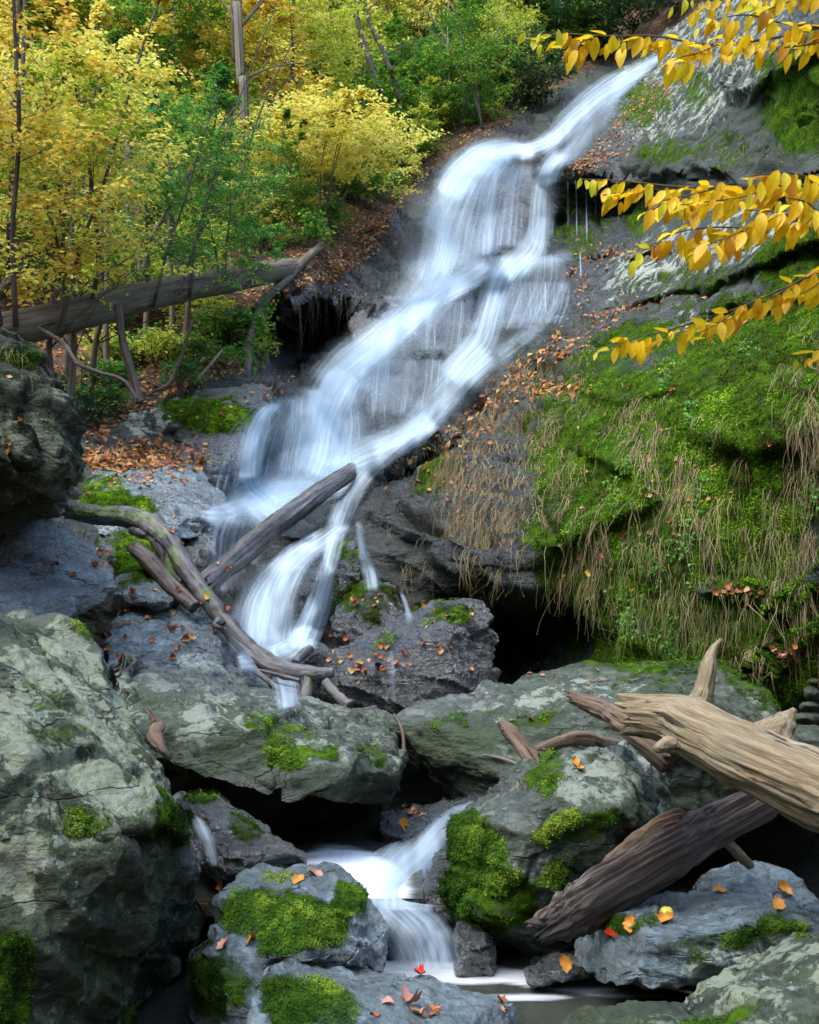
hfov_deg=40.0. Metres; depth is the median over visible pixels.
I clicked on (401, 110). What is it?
bush
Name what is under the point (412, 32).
evergreen shrub
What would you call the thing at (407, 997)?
fallen leaf
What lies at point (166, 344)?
plant
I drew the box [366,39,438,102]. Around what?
evergreen shrub
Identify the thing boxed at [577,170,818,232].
beech branch
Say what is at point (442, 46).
bush
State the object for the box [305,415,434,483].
waterfall
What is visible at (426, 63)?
bush
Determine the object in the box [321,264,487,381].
waterfall
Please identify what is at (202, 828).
waterfall
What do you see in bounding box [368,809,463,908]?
waterfall
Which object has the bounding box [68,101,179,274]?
bare tree
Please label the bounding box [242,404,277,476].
waterfall
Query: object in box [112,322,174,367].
plant
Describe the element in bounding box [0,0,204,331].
sapling
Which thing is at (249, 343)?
climbing vine
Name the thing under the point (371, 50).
bare sapling
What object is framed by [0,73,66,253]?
young tree
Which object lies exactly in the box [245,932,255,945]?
fallen leaf
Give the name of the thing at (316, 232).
plant
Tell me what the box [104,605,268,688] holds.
boulder
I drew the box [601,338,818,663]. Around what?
creeping plants
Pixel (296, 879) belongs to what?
fallen leaf
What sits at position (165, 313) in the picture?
bush
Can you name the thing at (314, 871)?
fallen leaf
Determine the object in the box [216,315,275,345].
plant
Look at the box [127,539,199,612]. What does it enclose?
broken log
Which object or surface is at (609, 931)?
fallen leaf
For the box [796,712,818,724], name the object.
cairn stone
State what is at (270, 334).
plant
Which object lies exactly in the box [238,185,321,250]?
bush
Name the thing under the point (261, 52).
tree
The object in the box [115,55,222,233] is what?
young tree
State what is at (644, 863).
split log
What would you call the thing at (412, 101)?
bush
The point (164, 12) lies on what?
tree
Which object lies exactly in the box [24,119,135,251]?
young tree
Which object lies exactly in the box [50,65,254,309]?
sapling
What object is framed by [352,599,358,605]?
fallen leaf
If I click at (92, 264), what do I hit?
bush
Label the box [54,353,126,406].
plant
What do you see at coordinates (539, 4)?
evergreen shrub
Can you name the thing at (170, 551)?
curved branch
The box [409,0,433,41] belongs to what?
young tree
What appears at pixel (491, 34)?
evergreen shrub
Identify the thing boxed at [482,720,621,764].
forked branch
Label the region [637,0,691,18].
evergreen shrub
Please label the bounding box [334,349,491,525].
waterfall
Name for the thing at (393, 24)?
tree
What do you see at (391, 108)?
bush
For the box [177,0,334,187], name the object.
tree
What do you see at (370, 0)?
tree
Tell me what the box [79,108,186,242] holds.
young tree
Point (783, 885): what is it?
fallen leaf
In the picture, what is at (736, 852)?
stick
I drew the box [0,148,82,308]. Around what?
young tree
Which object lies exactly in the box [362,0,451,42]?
tree
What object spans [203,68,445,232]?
shrub
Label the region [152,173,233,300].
young tree
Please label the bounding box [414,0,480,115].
bare sapling
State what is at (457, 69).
bare sapling
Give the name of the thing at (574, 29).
evergreen shrub
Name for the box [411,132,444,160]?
plant
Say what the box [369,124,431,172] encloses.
bush
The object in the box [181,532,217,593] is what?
boulder
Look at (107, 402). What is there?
plant
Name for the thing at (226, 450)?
boulder
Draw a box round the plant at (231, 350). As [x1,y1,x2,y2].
[198,342,254,370]
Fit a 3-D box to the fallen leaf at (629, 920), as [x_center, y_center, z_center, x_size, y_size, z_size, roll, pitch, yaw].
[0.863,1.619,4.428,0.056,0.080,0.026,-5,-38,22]
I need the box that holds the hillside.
[0,0,705,442]
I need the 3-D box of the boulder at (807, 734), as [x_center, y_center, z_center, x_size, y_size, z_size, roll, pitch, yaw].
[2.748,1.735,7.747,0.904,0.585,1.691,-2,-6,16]
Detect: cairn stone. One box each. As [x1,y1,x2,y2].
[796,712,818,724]
[799,701,818,711]
[803,686,818,699]
[807,678,818,684]
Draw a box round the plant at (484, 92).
[454,84,494,114]
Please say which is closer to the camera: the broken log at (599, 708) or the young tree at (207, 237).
the broken log at (599, 708)
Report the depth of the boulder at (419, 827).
6.25 m
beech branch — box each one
[517,11,818,90]
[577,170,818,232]
[593,266,818,366]
[627,197,818,277]
[668,0,818,31]
[792,350,818,370]
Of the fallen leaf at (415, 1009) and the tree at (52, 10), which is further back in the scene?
the tree at (52, 10)
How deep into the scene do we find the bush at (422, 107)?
27.86 m
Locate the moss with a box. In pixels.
[75,48,818,708]
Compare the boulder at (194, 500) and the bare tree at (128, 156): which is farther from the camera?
the bare tree at (128, 156)
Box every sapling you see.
[0,0,160,239]
[0,0,173,327]
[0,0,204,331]
[0,5,164,266]
[0,18,222,324]
[0,75,80,294]
[0,185,184,371]
[0,189,175,396]
[8,183,204,390]
[17,141,50,266]
[23,179,163,272]
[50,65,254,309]
[59,148,222,350]
[60,89,219,370]
[69,56,217,228]
[79,26,212,254]
[86,60,297,297]
[96,139,192,344]
[130,139,286,348]
[153,0,324,295]
[160,107,279,283]
[183,55,281,219]
[217,36,303,254]
[219,133,288,250]
[352,9,419,102]
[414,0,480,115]
[417,6,486,117]
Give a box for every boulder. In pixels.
[0,328,87,535]
[0,518,115,618]
[0,608,205,1023]
[78,461,225,540]
[94,530,154,571]
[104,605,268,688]
[112,563,179,611]
[112,651,408,823]
[159,382,277,442]
[165,428,247,482]
[173,787,307,888]
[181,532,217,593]
[185,861,389,1023]
[246,957,518,1023]
[280,555,331,635]
[290,640,330,666]
[314,596,501,714]
[330,577,403,645]
[333,537,368,600]
[348,295,403,347]
[352,705,392,730]
[379,792,482,843]
[388,655,782,810]
[408,849,450,927]
[443,739,672,957]
[451,917,496,976]
[523,949,594,987]
[560,930,818,1023]
[574,890,818,990]
[692,860,818,902]
[791,724,818,746]
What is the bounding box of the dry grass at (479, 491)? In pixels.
[363,133,818,698]
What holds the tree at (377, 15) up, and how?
on the hillside
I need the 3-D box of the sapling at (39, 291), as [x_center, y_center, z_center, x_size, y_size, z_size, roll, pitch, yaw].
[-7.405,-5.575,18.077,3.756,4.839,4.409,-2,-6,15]
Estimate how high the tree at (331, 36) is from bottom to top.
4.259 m
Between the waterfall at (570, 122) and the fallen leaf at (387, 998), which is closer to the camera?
the fallen leaf at (387, 998)
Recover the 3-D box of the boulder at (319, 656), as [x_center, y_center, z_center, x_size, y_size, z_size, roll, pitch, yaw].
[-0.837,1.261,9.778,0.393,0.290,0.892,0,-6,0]
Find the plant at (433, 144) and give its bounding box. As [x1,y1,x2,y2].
[420,134,445,150]
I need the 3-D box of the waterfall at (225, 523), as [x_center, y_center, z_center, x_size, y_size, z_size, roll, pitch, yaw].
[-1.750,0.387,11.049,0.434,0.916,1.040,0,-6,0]
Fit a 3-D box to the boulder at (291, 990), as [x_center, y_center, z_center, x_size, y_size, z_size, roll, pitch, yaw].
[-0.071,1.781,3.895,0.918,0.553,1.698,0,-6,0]
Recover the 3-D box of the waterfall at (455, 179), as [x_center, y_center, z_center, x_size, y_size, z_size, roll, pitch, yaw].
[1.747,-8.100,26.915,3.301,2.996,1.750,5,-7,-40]
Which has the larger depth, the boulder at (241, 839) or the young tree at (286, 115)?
the young tree at (286, 115)
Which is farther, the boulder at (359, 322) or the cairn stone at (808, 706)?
the boulder at (359, 322)
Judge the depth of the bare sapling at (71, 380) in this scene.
13.41 m
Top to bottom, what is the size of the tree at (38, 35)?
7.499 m
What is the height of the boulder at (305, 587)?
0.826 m
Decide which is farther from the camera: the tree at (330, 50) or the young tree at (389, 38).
the young tree at (389, 38)
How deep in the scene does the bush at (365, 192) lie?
25.60 m
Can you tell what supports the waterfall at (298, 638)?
on the rock face
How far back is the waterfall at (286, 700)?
6.68 m
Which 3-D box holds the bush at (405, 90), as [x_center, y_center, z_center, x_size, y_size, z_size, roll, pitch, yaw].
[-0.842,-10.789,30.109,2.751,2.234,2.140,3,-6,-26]
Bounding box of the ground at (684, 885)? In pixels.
[196,846,696,916]
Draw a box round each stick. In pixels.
[234,664,300,680]
[236,655,280,691]
[291,645,313,663]
[393,713,405,767]
[667,988,693,993]
[724,841,753,868]
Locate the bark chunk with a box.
[146,706,169,760]
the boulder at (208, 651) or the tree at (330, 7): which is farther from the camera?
the tree at (330, 7)
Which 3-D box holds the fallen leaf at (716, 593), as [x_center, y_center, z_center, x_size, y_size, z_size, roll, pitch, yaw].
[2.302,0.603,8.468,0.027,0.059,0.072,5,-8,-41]
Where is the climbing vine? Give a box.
[233,289,279,376]
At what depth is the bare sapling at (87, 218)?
19.66 m
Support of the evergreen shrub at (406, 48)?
on the hillside
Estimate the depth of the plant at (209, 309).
17.34 m
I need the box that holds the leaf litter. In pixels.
[0,8,769,495]
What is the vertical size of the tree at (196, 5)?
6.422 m
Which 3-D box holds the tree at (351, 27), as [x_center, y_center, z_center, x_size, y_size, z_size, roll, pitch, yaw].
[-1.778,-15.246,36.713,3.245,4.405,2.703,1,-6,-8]
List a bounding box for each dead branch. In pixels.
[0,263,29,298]
[36,326,138,400]
[113,303,143,403]
[149,319,193,395]
[197,349,222,380]
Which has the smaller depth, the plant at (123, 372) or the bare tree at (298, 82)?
the plant at (123, 372)
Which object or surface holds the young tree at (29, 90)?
on the hillside
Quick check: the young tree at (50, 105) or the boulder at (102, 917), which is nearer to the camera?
the boulder at (102, 917)
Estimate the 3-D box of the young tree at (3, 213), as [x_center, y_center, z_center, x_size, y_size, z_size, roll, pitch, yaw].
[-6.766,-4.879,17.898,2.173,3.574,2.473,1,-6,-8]
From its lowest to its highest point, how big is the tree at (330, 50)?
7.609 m
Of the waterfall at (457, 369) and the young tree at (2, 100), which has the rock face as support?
the waterfall at (457, 369)
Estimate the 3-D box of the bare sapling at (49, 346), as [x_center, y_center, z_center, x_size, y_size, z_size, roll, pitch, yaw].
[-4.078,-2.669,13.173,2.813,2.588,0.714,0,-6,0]
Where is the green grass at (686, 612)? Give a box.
[440,112,818,662]
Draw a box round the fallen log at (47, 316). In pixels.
[0,258,306,342]
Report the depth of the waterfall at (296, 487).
13.32 m
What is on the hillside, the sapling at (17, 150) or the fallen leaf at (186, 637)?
the sapling at (17, 150)
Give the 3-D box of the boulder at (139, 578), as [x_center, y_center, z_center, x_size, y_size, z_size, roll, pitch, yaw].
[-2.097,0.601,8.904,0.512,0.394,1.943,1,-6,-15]
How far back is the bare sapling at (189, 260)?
15.09 m
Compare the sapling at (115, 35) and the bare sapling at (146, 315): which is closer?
the bare sapling at (146, 315)
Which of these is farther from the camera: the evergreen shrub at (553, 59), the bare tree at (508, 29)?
the bare tree at (508, 29)
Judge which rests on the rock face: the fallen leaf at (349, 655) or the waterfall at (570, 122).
the waterfall at (570, 122)
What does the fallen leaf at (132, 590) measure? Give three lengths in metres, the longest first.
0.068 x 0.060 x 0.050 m
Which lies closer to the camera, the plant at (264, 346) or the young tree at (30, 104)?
the plant at (264, 346)
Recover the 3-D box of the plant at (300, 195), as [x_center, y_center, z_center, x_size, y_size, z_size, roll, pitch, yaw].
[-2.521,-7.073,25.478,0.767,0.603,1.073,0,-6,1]
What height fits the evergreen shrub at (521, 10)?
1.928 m
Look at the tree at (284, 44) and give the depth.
33.19 m
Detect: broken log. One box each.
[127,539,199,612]
[562,689,684,773]
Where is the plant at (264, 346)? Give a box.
[239,336,282,359]
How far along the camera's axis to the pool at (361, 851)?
5.97 m
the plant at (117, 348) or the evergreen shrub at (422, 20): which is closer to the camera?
the plant at (117, 348)
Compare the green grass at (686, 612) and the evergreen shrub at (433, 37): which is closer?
the green grass at (686, 612)
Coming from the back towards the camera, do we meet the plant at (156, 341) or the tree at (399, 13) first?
the tree at (399, 13)
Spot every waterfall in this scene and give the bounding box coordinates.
[197,818,215,864]
[205,468,353,521]
[221,517,238,589]
[240,631,310,667]
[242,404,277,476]
[243,475,277,511]
[250,527,342,639]
[250,547,308,644]
[268,500,284,508]
[278,678,293,707]
[289,536,337,648]
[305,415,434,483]
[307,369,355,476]
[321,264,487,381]
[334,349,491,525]
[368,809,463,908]
[378,908,448,969]
[438,144,533,197]
[440,156,498,252]
[445,263,512,382]
[475,132,560,171]
[482,214,493,252]
[498,154,562,281]
[547,57,657,148]
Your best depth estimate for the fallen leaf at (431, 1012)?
3.57 m
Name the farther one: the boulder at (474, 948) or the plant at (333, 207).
the plant at (333, 207)
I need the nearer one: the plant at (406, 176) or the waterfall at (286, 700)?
the waterfall at (286, 700)
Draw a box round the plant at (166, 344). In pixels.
[137,329,209,368]
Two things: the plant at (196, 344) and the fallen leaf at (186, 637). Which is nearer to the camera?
the fallen leaf at (186, 637)
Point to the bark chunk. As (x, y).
(155, 738)
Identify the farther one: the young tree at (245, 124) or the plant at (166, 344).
the young tree at (245, 124)
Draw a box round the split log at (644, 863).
[523,791,777,945]
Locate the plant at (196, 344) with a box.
[163,331,235,370]
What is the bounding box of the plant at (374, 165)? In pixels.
[353,160,393,182]
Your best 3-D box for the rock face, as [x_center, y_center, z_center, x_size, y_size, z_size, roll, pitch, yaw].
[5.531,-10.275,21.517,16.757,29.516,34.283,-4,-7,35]
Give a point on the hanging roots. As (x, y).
(319, 301)
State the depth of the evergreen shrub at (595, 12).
37.22 m
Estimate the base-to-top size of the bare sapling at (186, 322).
3.286 m
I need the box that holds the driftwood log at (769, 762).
[613,638,818,833]
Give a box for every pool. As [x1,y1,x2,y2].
[131,917,696,1023]
[195,817,422,899]
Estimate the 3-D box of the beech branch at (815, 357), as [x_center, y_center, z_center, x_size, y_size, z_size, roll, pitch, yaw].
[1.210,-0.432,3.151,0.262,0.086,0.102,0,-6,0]
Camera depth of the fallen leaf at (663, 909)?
4.52 m
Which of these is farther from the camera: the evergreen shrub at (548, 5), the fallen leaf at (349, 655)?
the evergreen shrub at (548, 5)
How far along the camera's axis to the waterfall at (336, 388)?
15.76 m
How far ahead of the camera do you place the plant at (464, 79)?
32.03 m
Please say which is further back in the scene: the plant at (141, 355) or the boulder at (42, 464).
the plant at (141, 355)
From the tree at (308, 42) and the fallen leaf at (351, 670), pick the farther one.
the tree at (308, 42)
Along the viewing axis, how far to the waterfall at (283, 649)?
9.16 m
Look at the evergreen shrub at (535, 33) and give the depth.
37.50 m
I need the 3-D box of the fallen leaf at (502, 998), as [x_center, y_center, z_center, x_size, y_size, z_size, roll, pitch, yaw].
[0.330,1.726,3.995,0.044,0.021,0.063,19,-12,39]
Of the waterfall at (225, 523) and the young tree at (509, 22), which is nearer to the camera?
the waterfall at (225, 523)
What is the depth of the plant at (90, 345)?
16.38 m
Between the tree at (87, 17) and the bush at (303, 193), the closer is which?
the bush at (303, 193)
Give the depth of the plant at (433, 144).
30.19 m
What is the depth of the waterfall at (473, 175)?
25.77 m
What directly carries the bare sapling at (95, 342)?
on the hillside
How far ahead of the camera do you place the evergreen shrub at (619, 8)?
38.10 m
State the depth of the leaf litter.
14.79 m
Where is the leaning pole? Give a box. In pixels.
[251,241,325,312]
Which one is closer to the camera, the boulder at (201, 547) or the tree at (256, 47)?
the boulder at (201, 547)
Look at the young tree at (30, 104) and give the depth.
20.28 m
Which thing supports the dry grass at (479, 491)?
on the rock face
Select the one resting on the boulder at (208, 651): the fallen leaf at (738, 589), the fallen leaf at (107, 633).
the fallen leaf at (107, 633)
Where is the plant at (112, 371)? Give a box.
[84,359,128,385]
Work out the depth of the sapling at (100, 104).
13.21 m
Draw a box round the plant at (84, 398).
[75,392,103,420]
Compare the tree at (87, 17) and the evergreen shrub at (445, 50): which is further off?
the evergreen shrub at (445, 50)
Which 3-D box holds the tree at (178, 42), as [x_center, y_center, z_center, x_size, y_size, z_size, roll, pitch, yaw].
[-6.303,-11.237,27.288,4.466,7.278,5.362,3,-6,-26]
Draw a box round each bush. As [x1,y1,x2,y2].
[54,208,180,330]
[54,258,143,336]
[115,251,176,320]
[120,214,231,318]
[151,249,260,339]
[213,209,290,282]
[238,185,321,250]
[261,144,340,219]
[296,57,403,145]
[308,143,387,205]
[331,70,435,125]
[333,144,394,210]
[361,103,399,120]
[365,44,475,117]
[365,107,414,150]
[366,62,424,114]
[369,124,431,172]
[373,102,452,178]
[393,109,441,165]
[398,76,450,120]
[401,74,462,136]
[417,95,457,139]
[428,69,497,135]
[432,45,483,104]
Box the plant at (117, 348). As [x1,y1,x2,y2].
[90,335,148,363]
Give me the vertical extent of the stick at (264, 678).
0.348 m
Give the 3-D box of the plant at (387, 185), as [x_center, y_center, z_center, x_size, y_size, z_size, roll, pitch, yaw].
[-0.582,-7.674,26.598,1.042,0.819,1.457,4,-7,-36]
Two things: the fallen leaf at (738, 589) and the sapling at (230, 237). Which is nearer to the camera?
the fallen leaf at (738, 589)
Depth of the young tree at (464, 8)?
30.20 m
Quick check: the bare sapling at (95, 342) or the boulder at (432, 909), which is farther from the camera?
the bare sapling at (95, 342)
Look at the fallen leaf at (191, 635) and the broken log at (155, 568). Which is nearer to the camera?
the fallen leaf at (191, 635)
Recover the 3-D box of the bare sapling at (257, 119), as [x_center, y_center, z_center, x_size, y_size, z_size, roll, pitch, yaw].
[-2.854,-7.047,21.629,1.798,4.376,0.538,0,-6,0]
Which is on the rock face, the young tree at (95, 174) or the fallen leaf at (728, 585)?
the fallen leaf at (728, 585)
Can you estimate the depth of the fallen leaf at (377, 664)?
8.95 m
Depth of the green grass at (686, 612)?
8.81 m
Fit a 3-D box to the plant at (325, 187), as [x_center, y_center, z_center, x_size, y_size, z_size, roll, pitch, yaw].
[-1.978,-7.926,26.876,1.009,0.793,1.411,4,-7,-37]
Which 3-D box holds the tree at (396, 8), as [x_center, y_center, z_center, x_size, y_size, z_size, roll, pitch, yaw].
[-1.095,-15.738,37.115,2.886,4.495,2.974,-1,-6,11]
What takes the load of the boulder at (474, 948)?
in the pool at (557, 1002)
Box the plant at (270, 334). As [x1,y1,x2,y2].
[258,322,275,347]
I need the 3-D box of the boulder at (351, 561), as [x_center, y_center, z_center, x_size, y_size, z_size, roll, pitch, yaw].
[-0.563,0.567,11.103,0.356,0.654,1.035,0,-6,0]
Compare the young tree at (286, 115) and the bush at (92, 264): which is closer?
the bush at (92, 264)
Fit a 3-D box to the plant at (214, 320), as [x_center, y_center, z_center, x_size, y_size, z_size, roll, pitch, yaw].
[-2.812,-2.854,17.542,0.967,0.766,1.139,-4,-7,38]
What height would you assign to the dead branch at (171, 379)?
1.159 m
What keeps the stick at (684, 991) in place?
on the boulder at (697, 938)
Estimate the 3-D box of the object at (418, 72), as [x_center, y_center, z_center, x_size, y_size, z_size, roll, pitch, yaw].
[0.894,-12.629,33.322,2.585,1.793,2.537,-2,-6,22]
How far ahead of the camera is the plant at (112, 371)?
15.40 m
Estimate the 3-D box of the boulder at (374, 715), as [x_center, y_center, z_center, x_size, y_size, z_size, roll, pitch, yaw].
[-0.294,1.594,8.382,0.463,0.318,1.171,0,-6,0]
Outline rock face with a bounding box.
[54,0,818,899]
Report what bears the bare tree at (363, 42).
on the hillside
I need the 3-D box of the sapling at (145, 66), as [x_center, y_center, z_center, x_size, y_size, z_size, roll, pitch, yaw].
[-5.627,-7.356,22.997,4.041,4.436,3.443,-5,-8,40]
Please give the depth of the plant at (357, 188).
26.09 m
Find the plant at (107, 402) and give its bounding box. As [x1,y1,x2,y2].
[64,377,135,418]
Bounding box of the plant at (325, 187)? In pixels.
[304,164,342,191]
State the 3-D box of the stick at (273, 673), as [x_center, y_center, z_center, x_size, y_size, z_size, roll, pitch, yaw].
[-0.995,1.124,7.880,0.484,0.118,0.026,-1,-6,12]
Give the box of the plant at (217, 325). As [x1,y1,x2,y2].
[190,304,267,349]
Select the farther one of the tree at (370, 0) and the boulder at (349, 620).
the tree at (370, 0)
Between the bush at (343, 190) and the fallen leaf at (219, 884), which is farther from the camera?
the bush at (343, 190)
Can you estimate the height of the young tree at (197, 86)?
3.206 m
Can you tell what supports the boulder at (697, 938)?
in the pool at (557, 1002)
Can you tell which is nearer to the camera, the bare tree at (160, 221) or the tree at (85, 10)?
the bare tree at (160, 221)
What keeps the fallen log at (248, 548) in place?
on the rock face
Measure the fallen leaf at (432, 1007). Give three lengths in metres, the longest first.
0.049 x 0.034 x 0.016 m
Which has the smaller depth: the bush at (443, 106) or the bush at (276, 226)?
the bush at (276, 226)
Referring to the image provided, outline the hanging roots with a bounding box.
[297,284,369,358]
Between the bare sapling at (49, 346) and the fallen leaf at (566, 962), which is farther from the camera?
the bare sapling at (49, 346)
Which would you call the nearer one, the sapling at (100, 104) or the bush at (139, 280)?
the sapling at (100, 104)
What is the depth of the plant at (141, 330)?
16.78 m
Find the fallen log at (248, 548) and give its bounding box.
[200,463,357,591]
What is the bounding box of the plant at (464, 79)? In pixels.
[441,76,479,111]
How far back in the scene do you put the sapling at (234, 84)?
24.98 m
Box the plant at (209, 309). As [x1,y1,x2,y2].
[192,297,275,349]
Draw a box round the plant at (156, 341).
[128,320,189,368]
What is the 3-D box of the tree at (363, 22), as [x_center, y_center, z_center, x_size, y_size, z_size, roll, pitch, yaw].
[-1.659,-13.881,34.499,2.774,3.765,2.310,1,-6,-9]
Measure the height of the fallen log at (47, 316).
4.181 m
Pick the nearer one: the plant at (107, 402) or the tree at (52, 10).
the plant at (107, 402)
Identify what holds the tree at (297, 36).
on the hillside
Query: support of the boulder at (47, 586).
on the rock face
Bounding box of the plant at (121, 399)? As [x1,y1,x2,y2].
[97,383,134,411]
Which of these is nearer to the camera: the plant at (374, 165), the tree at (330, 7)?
the plant at (374, 165)
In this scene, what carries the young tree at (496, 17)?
on the hillside
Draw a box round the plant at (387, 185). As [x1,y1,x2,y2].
[363,167,410,204]
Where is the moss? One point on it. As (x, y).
(797, 686)
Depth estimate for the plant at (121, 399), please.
14.52 m
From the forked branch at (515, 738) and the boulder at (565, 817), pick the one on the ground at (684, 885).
the boulder at (565, 817)
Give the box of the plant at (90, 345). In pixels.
[77,324,149,363]
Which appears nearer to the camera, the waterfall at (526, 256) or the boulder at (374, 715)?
the boulder at (374, 715)
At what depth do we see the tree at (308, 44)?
33.01 m
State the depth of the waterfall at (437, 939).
4.59 m
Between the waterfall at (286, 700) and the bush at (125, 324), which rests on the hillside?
the bush at (125, 324)
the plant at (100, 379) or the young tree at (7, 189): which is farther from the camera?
the young tree at (7, 189)
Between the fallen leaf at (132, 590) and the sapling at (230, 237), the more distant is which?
the sapling at (230, 237)
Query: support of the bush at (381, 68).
on the hillside
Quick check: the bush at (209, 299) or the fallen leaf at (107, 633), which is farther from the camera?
the bush at (209, 299)
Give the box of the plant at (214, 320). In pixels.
[193,308,268,350]
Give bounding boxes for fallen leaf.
[90,560,99,567]
[104,631,111,636]
[129,586,135,593]
[148,636,154,641]
[169,652,176,658]
[181,633,190,641]
[188,633,195,638]
[214,933,228,948]
[216,880,222,890]
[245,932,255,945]
[292,873,303,883]
[307,866,322,875]
[346,652,354,657]
[348,667,354,673]
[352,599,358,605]
[355,657,363,664]
[374,662,380,669]
[382,995,394,1003]
[398,817,408,830]
[400,982,421,1002]
[410,1006,423,1012]
[414,963,425,973]
[427,1002,441,1009]
[428,1010,439,1014]
[437,647,443,654]
[497,994,507,1001]
[499,1004,505,1012]
[559,953,572,972]
[571,756,579,766]
[604,927,616,936]
[622,912,635,932]
[655,911,673,922]
[659,906,673,914]
[711,588,718,595]
[712,884,727,891]
[725,581,731,589]
[735,584,742,592]
[757,590,764,594]
[772,894,785,909]
[778,880,793,894]
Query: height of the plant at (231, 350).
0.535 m
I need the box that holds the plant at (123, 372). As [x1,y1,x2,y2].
[77,358,148,389]
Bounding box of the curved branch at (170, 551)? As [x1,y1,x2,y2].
[61,502,353,708]
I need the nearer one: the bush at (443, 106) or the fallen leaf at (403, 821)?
the fallen leaf at (403, 821)
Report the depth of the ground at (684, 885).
7.61 m
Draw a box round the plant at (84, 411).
[76,395,122,428]
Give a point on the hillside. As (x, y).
(658, 24)
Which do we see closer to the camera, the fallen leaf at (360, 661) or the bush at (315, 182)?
the fallen leaf at (360, 661)
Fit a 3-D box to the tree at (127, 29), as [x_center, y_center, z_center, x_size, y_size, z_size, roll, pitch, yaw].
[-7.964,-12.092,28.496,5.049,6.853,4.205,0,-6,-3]
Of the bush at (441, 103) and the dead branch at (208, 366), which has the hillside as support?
the bush at (441, 103)
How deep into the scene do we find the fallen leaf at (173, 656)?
7.61 m
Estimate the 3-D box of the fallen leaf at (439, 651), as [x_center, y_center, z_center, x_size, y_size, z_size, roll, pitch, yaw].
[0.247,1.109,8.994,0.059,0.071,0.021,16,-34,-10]
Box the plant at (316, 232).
[282,209,338,255]
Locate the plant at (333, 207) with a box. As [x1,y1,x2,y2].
[312,191,358,230]
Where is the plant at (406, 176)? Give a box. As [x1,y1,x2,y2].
[380,162,426,187]
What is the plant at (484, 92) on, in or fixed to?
on the hillside
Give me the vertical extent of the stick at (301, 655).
0.150 m
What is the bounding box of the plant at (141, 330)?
[136,320,201,360]
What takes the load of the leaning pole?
on the hillside
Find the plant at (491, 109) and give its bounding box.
[463,97,508,122]
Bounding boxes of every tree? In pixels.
[0,0,79,115]
[0,0,117,79]
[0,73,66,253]
[0,85,40,236]
[0,134,53,299]
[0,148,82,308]
[0,151,35,249]
[1,0,90,181]
[4,0,135,277]
[9,0,169,154]
[20,0,138,119]
[20,101,110,262]
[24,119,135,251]
[29,0,135,97]
[29,80,114,240]
[40,142,179,389]
[40,182,89,260]
[52,0,186,96]
[57,81,164,256]
[58,0,249,139]
[59,86,104,186]
[62,0,226,127]
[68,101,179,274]
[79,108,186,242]
[102,103,205,220]
[107,0,277,137]
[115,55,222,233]
[139,0,303,103]
[141,110,302,245]
[145,103,261,249]
[149,46,295,240]
[149,189,252,309]
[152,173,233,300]
[154,2,328,131]
[169,0,383,168]
[170,0,414,194]
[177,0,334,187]
[183,15,309,137]
[188,81,262,226]
[191,0,317,65]
[194,80,258,222]
[217,0,331,130]
[217,106,321,229]
[220,0,305,212]
[220,119,305,254]
[240,106,319,249]
[259,0,306,94]
[286,0,364,116]
[287,0,329,99]
[302,0,419,75]
[311,0,363,93]
[315,0,395,76]
[321,9,393,104]
[323,3,393,100]
[329,0,383,95]
[332,0,427,100]
[337,0,420,60]
[357,9,424,104]
[361,0,440,42]
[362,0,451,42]
[363,25,406,65]
[384,0,516,40]
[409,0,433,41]
[415,0,523,27]
[420,0,533,129]
[453,0,522,104]
[459,0,543,97]
[471,0,523,40]
[487,2,536,50]
[501,0,564,73]
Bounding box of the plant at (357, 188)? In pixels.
[342,175,373,201]
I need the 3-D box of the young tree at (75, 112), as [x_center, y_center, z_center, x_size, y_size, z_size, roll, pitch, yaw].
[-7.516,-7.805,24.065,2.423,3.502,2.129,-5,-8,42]
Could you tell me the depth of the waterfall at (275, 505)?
12.71 m
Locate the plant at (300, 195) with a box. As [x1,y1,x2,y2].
[286,185,313,207]
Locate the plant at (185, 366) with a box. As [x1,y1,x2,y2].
[153,354,216,392]
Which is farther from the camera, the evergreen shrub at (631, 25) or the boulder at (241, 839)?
the evergreen shrub at (631, 25)
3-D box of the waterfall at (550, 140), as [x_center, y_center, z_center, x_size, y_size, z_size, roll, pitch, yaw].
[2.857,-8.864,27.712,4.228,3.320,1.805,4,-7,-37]
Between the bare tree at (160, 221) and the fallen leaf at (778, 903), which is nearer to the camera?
the fallen leaf at (778, 903)
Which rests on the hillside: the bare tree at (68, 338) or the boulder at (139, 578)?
the bare tree at (68, 338)
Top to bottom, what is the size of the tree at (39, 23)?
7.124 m
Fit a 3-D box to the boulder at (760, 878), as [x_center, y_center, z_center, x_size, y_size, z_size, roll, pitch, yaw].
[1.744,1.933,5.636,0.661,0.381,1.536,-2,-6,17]
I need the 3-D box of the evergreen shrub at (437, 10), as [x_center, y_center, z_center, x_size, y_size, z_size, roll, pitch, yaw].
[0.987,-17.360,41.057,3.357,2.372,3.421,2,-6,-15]
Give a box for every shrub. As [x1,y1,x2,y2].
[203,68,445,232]
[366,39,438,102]
[377,38,425,75]
[386,13,428,42]
[396,18,498,89]
[398,0,456,39]
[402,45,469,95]
[404,33,493,93]
[408,0,451,35]
[419,0,514,45]
[450,0,546,28]
[456,27,523,49]
[462,21,582,110]
[477,0,537,35]
[500,11,551,62]
[522,0,635,55]
[524,0,586,54]
[539,0,634,40]
[541,0,622,51]
[572,0,672,55]
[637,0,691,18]

